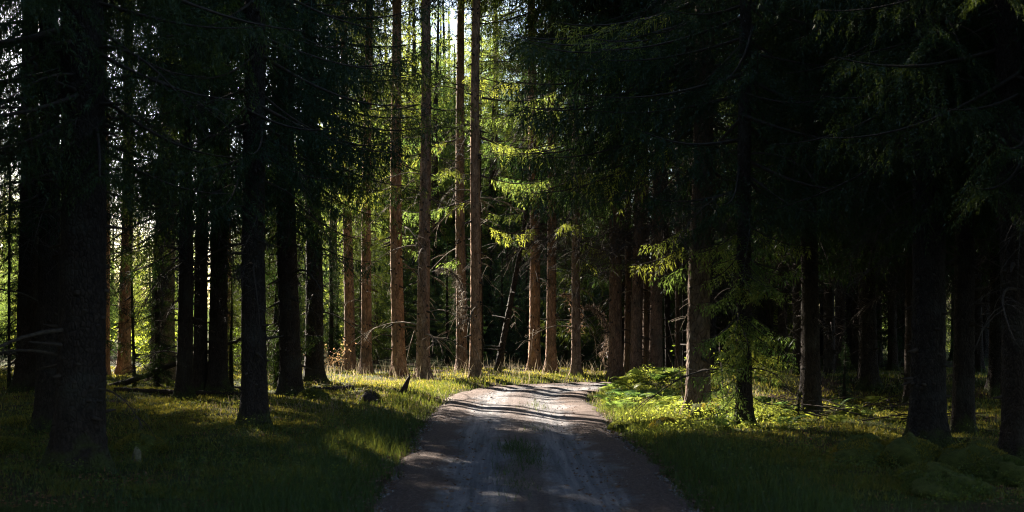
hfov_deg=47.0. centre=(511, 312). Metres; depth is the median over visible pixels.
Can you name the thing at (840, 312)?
spruce tree
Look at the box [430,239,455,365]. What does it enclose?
young spruce
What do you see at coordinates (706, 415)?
verge herbs
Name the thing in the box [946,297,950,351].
spruce tree
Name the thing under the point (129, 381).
fallen pole
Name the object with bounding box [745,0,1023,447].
spruce tree
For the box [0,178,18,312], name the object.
spruce tree
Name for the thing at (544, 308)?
young spruce
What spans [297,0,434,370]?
spruce tree
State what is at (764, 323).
spruce tree
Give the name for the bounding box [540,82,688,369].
spruce tree
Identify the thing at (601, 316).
withered bough
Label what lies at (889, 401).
fallen branch
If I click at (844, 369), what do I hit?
young spruce
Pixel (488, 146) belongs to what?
spruce tree
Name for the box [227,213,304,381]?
spruce tree
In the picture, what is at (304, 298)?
young spruce
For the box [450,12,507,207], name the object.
spruce tree
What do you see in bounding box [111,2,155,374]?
spruce tree
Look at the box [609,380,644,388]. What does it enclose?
fern
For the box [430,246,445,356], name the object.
young spruce
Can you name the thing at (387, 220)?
spruce tree
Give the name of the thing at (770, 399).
fern
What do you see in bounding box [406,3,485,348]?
spruce tree
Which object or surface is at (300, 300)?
young spruce
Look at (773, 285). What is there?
spruce tree
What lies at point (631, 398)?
fern
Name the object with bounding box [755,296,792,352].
spruce tree
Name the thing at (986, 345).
spruce tree
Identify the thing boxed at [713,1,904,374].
spruce tree
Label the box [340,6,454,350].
spruce tree
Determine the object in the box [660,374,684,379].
fern
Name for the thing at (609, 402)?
fern
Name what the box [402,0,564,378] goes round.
spruce tree
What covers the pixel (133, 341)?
thin spruce
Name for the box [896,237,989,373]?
spruce tree
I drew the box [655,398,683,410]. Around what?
fern
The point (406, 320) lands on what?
young spruce
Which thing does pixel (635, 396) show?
fern
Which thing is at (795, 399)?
fallen branch
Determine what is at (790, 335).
spruce tree
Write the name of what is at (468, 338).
young spruce
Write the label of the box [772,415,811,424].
fern
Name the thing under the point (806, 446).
bilberry
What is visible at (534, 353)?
spruce tree
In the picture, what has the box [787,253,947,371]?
spruce tree
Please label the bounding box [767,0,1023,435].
spruce tree
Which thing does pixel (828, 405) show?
fallen branch
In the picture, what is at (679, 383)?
fern
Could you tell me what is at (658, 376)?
fern
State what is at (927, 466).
moss mound
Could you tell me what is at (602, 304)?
young spruce
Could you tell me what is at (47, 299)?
spruce tree
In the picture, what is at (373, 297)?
young spruce
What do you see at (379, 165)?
spruce tree
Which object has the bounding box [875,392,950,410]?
fallen branch
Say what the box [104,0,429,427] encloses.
spruce tree
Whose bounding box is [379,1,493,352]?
spruce tree
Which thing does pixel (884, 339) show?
spruce tree
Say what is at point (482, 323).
thin spruce
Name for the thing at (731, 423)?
fern
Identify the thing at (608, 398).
fern
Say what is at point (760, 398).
fern
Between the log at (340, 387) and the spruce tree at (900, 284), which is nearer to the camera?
the log at (340, 387)
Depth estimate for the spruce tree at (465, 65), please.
55.30 m
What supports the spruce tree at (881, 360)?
on the ground at (953, 504)
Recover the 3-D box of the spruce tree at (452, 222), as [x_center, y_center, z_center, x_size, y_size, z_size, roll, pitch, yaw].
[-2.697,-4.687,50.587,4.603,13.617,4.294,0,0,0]
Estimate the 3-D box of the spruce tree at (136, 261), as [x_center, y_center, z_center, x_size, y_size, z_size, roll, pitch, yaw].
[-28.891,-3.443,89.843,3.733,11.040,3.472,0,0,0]
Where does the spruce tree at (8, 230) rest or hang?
on the ground at (953, 504)
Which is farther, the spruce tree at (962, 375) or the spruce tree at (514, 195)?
the spruce tree at (514, 195)
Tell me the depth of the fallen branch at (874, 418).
17.34 m
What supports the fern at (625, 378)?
on the ground at (953, 504)
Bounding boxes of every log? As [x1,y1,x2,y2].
[113,379,240,395]
[317,385,353,391]
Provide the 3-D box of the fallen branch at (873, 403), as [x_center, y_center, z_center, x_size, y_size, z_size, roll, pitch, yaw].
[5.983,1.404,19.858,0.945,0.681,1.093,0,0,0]
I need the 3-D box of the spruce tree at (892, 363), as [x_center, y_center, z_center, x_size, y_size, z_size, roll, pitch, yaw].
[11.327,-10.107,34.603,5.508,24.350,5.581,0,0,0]
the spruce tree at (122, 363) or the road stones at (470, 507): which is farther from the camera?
the spruce tree at (122, 363)
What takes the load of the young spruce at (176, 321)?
on the ground at (953, 504)
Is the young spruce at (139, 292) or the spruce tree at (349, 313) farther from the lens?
the young spruce at (139, 292)
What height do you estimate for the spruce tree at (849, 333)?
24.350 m
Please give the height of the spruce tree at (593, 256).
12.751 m
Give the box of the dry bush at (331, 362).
[301,338,356,370]
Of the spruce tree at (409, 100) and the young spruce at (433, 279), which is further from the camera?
the spruce tree at (409, 100)
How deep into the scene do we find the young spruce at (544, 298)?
40.63 m
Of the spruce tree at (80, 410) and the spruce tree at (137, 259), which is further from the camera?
the spruce tree at (137, 259)
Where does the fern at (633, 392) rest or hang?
on the ground at (953, 504)
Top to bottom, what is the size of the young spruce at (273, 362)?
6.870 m
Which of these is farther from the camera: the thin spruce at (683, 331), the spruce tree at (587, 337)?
the spruce tree at (587, 337)
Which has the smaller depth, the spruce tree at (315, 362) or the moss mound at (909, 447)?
the moss mound at (909, 447)
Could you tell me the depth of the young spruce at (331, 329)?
38.37 m
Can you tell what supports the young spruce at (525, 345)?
on the ground at (953, 504)
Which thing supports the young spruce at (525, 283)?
on the ground at (953, 504)
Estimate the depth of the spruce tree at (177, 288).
77.52 m
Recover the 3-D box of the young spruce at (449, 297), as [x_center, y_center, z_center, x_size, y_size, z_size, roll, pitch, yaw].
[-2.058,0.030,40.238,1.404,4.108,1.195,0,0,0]
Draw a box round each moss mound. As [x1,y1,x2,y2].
[296,387,330,399]
[607,420,629,432]
[648,417,682,430]
[687,402,730,420]
[826,433,887,467]
[878,432,942,469]
[891,461,962,481]
[901,471,996,500]
[936,440,1009,474]
[965,454,1023,486]
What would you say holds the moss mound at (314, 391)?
on the ground at (953, 504)
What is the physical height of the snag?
0.560 m
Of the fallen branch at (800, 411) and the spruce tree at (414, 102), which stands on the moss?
the fallen branch at (800, 411)
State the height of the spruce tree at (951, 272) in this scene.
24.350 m
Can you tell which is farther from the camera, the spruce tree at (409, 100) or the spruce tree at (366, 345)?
the spruce tree at (409, 100)
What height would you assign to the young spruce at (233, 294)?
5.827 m
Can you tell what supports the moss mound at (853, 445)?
on the ground at (953, 504)
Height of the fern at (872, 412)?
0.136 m
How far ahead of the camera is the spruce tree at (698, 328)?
19.48 m
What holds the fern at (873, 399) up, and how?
on the ground at (953, 504)
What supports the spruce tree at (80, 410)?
on the ground at (953, 504)
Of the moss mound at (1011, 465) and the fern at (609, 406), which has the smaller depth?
the moss mound at (1011, 465)
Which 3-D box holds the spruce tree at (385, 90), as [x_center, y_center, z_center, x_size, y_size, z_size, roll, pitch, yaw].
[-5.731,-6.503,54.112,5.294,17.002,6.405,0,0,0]
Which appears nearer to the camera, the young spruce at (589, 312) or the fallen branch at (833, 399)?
the fallen branch at (833, 399)
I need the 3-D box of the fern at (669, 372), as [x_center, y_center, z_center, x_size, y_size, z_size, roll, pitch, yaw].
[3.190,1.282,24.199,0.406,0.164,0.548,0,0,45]
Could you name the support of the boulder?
on the ground at (953, 504)
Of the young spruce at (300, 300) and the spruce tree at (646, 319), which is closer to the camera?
the spruce tree at (646, 319)
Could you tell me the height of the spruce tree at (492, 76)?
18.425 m
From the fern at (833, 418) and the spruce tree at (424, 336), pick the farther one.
the spruce tree at (424, 336)
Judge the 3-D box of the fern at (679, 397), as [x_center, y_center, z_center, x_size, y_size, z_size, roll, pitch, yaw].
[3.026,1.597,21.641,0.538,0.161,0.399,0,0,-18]
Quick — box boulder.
[357,389,382,403]
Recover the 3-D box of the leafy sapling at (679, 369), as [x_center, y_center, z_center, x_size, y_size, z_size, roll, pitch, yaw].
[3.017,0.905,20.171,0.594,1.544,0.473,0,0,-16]
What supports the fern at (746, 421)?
on the ground at (953, 504)
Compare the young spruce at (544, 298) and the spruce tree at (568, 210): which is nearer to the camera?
the young spruce at (544, 298)
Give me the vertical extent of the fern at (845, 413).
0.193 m
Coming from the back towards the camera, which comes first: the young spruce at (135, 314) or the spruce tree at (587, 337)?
the young spruce at (135, 314)
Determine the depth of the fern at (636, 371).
24.31 m
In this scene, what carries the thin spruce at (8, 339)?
on the ground at (953, 504)
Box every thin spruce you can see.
[0,17,16,388]
[117,80,145,386]
[480,15,499,368]
[483,96,540,371]
[663,153,689,370]
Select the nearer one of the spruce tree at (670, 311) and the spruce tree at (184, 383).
the spruce tree at (184, 383)
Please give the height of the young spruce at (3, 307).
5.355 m
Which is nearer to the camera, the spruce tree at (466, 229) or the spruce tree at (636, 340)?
the spruce tree at (636, 340)
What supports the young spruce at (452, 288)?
on the ground at (953, 504)
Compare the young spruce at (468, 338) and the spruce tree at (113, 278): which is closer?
the young spruce at (468, 338)
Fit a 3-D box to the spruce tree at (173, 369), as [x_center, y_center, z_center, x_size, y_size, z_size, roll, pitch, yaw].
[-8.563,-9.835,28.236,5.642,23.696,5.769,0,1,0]
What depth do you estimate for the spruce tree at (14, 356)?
30.88 m
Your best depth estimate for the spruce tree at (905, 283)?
24.41 m
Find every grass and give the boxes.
[268,355,684,382]
[486,399,558,505]
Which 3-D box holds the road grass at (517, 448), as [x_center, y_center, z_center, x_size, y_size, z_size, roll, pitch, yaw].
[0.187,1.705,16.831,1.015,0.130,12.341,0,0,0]
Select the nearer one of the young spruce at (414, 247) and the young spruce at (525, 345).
the young spruce at (525, 345)
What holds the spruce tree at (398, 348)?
on the ground at (953, 504)
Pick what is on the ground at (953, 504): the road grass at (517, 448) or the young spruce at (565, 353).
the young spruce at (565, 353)
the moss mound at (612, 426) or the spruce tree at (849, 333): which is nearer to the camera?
the moss mound at (612, 426)
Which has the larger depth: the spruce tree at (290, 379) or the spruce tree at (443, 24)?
the spruce tree at (443, 24)
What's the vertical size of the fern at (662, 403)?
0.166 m
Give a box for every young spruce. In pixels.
[0,245,17,350]
[110,266,131,356]
[116,256,140,338]
[119,219,177,387]
[131,241,152,353]
[131,289,140,347]
[133,275,144,339]
[137,288,150,354]
[175,282,177,351]
[207,232,240,355]
[227,280,240,388]
[233,251,267,354]
[234,174,324,389]
[296,210,324,358]
[298,243,336,361]
[302,219,359,363]
[323,271,343,359]
[332,207,390,365]
[341,234,385,358]
[343,235,387,359]
[354,206,391,363]
[382,228,430,362]
[383,279,414,358]
[404,221,418,355]
[406,248,435,357]
[411,263,441,357]
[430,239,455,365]
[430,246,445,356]
[433,260,455,361]
[437,248,468,353]
[443,246,488,361]
[466,241,495,358]
[482,233,503,357]
[484,210,524,357]
[484,250,520,362]
[495,259,524,362]
[504,255,529,360]
[509,221,544,356]
[510,255,542,364]
[540,222,570,361]
[540,228,589,365]
[540,238,561,354]
[541,220,586,362]
[568,230,597,360]
[583,256,598,355]
[584,220,608,358]
[586,259,608,363]
[794,389,802,420]
[832,335,856,400]
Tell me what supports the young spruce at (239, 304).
on the ground at (953, 504)
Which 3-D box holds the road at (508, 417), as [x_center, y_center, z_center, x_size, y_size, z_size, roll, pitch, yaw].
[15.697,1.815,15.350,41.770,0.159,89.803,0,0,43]
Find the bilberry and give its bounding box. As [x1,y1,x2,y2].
[0,367,1023,509]
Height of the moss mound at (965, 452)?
0.477 m
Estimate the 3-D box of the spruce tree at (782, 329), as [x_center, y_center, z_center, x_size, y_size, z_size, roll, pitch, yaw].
[7.902,-10.168,34.896,5.421,24.350,5.134,-1,0,0]
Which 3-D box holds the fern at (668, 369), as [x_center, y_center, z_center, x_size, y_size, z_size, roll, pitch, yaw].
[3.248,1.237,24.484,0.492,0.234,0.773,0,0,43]
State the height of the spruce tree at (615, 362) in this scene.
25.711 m
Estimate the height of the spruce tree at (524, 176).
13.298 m
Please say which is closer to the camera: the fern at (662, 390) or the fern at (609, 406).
the fern at (609, 406)
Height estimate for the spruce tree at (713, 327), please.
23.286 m
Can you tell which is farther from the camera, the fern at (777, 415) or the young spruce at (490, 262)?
the young spruce at (490, 262)
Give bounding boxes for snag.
[394,375,409,394]
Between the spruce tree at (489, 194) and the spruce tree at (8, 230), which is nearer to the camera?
the spruce tree at (8, 230)
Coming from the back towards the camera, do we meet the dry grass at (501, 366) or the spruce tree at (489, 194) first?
the spruce tree at (489, 194)
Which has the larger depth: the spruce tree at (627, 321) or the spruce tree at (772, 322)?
the spruce tree at (772, 322)
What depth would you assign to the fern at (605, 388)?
25.21 m
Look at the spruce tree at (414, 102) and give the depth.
50.07 m
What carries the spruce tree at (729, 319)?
on the ground at (953, 504)
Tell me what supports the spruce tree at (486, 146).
on the ground at (953, 504)
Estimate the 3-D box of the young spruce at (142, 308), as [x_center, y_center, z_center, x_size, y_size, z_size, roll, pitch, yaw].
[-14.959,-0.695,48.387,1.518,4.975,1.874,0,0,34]
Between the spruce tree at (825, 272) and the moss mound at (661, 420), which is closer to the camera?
the moss mound at (661, 420)
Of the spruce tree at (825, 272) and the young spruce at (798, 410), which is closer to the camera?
the young spruce at (798, 410)
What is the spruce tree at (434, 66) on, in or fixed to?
on the ground at (953, 504)
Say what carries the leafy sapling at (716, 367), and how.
on the ground at (953, 504)
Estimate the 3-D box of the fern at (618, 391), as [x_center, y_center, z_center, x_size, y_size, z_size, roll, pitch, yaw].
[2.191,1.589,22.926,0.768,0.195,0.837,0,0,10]
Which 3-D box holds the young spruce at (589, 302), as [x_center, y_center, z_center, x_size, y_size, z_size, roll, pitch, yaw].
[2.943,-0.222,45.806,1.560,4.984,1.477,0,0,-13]
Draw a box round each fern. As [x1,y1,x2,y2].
[595,394,619,400]
[598,386,613,390]
[600,383,618,386]
[603,404,625,410]
[604,400,637,404]
[605,389,637,397]
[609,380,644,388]
[610,375,640,382]
[610,385,625,391]
[616,402,639,408]
[620,393,647,398]
[620,397,641,401]
[621,389,652,397]
[629,369,649,377]
[643,372,669,379]
[647,389,684,399]
[648,388,674,393]
[653,401,674,407]
[654,367,681,376]
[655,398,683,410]
[660,371,674,375]
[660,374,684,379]
[664,396,681,401]
[672,379,685,385]
[708,418,735,427]
[736,420,753,426]
[753,396,766,402]
[760,397,780,403]
[766,412,794,418]
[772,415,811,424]
[824,415,849,422]
[832,397,856,403]
[834,404,861,407]
[836,407,870,416]
[854,410,876,415]
[864,396,887,403]
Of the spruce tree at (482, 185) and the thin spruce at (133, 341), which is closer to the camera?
the thin spruce at (133, 341)
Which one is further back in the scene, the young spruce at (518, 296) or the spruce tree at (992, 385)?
the young spruce at (518, 296)
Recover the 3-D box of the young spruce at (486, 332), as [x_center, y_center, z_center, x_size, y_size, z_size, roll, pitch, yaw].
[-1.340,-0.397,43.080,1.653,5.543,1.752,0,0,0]
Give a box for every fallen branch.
[766,398,841,416]
[771,399,837,420]
[778,379,831,402]
[779,390,869,416]
[782,387,870,410]
[801,393,877,411]
[822,386,862,407]
[854,382,892,408]
[855,403,979,424]
[871,392,900,409]
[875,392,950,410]
[899,405,985,418]
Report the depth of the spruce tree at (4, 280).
47.81 m
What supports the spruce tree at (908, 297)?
on the ground at (953, 504)
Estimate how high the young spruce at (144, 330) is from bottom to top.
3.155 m
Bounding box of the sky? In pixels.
[0,0,947,307]
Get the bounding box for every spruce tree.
[0,0,172,392]
[0,0,233,432]
[0,0,304,474]
[0,1,19,288]
[0,66,18,263]
[0,136,150,372]
[0,174,18,348]
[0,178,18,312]
[0,184,20,374]
[4,175,60,373]
[20,1,152,374]
[104,0,317,399]
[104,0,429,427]
[106,0,326,390]
[106,1,336,391]
[106,23,193,383]
[110,216,120,338]
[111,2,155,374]
[115,213,147,315]
[133,213,151,301]
[140,0,451,395]
[175,226,193,333]
[195,82,242,373]
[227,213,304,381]
[265,1,346,374]
[275,0,448,383]
[294,9,407,355]
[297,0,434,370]
[302,5,418,351]
[317,0,446,374]
[322,0,468,376]
[322,30,406,324]
[323,11,409,347]
[334,0,510,379]
[337,11,406,253]
[340,4,466,348]
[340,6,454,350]
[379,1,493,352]
[383,0,449,345]
[401,0,515,370]
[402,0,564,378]
[402,1,451,215]
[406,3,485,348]
[411,45,487,327]
[413,53,499,346]
[418,6,453,223]
[434,11,464,103]
[439,8,545,354]
[442,5,518,251]
[445,0,622,371]
[445,41,519,337]
[449,35,517,323]
[450,0,631,373]
[450,3,516,234]
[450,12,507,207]
[480,0,676,380]
[481,59,519,239]
[482,22,565,351]
[482,59,571,353]
[493,0,822,413]
[497,0,646,376]
[498,78,545,314]
[513,89,588,349]
[514,77,604,350]
[528,0,738,371]
[533,0,732,371]
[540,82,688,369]
[546,0,692,374]
[547,0,720,370]
[568,129,631,327]
[577,0,763,370]
[583,12,737,370]
[585,0,910,426]
[610,0,791,370]
[621,92,769,366]
[662,83,777,363]
[662,90,791,365]
[662,167,728,360]
[670,0,954,413]
[670,122,791,360]
[682,0,910,398]
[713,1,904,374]
[713,6,823,368]
[719,11,903,374]
[724,83,791,360]
[725,82,788,362]
[734,0,988,391]
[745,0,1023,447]
[752,251,845,357]
[754,147,950,373]
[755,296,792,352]
[757,223,822,325]
[763,1,1023,402]
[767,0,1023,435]
[768,274,834,362]
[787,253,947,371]
[811,0,1023,459]
[819,270,904,365]
[820,28,989,335]
[834,282,901,366]
[836,1,1023,407]
[841,207,953,372]
[846,261,953,368]
[847,257,953,370]
[881,273,951,360]
[884,290,950,360]
[896,237,989,304]
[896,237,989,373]
[904,245,989,317]
[905,54,1000,396]
[946,263,989,361]
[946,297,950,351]
[947,280,953,360]
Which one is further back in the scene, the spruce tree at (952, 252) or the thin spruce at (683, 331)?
the thin spruce at (683, 331)
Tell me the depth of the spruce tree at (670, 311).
41.73 m
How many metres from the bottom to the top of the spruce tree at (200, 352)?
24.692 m
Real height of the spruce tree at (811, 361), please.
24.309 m
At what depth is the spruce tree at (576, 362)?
31.00 m
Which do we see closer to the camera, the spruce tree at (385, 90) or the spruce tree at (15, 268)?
the spruce tree at (15, 268)
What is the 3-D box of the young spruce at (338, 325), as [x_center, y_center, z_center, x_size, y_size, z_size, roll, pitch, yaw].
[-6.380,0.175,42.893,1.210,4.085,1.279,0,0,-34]
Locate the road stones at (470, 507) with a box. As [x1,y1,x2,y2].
[369,387,694,511]
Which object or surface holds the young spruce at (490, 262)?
on the ground at (953, 504)
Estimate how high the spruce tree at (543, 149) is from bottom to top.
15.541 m
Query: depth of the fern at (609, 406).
21.08 m
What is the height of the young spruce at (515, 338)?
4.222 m
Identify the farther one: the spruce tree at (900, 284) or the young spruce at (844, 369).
the spruce tree at (900, 284)
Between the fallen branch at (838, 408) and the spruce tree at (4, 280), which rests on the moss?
the fallen branch at (838, 408)
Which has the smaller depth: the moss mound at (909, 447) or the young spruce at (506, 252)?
the moss mound at (909, 447)
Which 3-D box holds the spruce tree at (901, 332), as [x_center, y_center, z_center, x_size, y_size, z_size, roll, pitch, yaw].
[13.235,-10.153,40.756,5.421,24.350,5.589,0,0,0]
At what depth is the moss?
16.04 m
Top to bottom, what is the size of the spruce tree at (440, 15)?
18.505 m
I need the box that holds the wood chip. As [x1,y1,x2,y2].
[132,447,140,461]
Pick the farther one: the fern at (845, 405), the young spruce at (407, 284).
the young spruce at (407, 284)
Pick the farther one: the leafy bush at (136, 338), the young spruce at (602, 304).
the young spruce at (602, 304)
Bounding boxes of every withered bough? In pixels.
[434,266,469,331]
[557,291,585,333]
[582,303,608,367]
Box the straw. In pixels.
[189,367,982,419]
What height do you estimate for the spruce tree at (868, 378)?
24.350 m
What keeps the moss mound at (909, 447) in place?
on the ground at (953, 504)
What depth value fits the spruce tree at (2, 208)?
35.24 m
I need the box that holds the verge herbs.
[601,364,817,438]
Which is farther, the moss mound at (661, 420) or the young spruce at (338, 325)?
the young spruce at (338, 325)
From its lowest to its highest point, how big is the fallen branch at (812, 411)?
0.330 m
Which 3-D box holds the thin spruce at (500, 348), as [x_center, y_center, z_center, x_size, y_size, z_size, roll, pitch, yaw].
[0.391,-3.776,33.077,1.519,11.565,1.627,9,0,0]
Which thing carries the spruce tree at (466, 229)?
on the ground at (953, 504)
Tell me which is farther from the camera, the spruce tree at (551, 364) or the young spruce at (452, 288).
the young spruce at (452, 288)
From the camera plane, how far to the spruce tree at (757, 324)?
42.03 m
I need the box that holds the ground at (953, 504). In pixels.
[0,309,1023,511]
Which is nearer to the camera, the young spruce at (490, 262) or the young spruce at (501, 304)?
the young spruce at (501, 304)
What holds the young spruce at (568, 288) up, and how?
on the ground at (953, 504)
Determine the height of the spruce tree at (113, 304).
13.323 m
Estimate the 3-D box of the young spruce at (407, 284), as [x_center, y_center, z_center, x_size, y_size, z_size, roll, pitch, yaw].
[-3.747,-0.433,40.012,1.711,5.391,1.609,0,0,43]
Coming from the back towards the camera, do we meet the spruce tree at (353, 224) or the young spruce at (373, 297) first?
the spruce tree at (353, 224)
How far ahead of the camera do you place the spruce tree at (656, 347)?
30.04 m
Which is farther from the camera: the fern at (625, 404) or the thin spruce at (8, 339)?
the thin spruce at (8, 339)
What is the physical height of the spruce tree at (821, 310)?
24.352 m
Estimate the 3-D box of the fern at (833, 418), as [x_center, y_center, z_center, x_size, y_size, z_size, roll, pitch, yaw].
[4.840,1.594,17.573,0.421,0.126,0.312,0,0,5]
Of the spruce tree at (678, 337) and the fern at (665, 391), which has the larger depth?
the spruce tree at (678, 337)
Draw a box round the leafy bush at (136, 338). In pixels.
[110,313,177,366]
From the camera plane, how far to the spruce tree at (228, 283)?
32.04 m
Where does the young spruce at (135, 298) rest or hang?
on the ground at (953, 504)
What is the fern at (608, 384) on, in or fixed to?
on the ground at (953, 504)
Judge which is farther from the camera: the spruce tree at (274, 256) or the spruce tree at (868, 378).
the spruce tree at (274, 256)
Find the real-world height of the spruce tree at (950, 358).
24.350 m
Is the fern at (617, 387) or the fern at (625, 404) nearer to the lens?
the fern at (625, 404)
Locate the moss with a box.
[0,365,1023,508]
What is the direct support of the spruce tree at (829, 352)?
on the ground at (953, 504)
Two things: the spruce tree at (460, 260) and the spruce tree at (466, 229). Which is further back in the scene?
the spruce tree at (466, 229)
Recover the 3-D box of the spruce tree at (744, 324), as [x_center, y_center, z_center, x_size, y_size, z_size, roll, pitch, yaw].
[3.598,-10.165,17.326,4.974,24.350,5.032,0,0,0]
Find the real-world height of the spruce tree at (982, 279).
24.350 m
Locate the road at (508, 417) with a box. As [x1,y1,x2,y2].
[371,382,697,511]
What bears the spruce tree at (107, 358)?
on the ground at (953, 504)
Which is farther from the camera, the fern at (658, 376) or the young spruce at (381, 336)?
the young spruce at (381, 336)
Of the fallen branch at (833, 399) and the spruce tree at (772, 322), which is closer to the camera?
the fallen branch at (833, 399)
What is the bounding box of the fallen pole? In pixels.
[108,337,240,386]
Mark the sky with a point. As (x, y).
(454, 25)
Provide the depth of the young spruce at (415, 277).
43.29 m
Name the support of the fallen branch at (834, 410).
on the ground at (953, 504)
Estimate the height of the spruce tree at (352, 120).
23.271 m
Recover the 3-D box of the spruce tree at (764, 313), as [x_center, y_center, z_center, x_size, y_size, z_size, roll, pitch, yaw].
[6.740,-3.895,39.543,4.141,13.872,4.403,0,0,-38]
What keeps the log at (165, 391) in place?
on the ground at (953, 504)
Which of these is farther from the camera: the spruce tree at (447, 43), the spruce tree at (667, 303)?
the spruce tree at (447, 43)
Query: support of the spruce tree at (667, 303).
on the ground at (953, 504)
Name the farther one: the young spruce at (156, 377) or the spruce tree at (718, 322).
the spruce tree at (718, 322)
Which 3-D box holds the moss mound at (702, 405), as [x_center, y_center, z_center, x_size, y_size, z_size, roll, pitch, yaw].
[3.066,1.577,18.236,0.717,0.424,0.694,0,0,-4]
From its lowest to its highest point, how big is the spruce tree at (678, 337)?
26.094 m
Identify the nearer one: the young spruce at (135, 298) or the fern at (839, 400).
the fern at (839, 400)
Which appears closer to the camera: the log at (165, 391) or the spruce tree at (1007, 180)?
the spruce tree at (1007, 180)
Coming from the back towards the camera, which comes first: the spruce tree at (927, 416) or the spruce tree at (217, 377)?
the spruce tree at (217, 377)
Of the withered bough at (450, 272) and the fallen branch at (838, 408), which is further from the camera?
the withered bough at (450, 272)
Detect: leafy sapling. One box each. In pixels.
[668,321,685,399]
[707,343,733,398]
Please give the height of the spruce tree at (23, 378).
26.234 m
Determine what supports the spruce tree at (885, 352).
on the ground at (953, 504)
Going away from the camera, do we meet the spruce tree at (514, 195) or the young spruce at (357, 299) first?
the young spruce at (357, 299)
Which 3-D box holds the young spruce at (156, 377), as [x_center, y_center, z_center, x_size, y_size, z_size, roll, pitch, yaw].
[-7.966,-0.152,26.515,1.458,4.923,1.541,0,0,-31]
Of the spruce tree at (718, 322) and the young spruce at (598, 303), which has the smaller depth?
the spruce tree at (718, 322)
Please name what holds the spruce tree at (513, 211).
on the ground at (953, 504)
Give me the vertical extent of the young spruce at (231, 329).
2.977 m
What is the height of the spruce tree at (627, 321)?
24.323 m
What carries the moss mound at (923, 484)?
on the ground at (953, 504)
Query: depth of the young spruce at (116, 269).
45.02 m
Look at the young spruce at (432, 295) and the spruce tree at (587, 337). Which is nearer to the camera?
the spruce tree at (587, 337)
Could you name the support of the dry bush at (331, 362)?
on the ground at (953, 504)
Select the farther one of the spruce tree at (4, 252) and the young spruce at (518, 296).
the spruce tree at (4, 252)

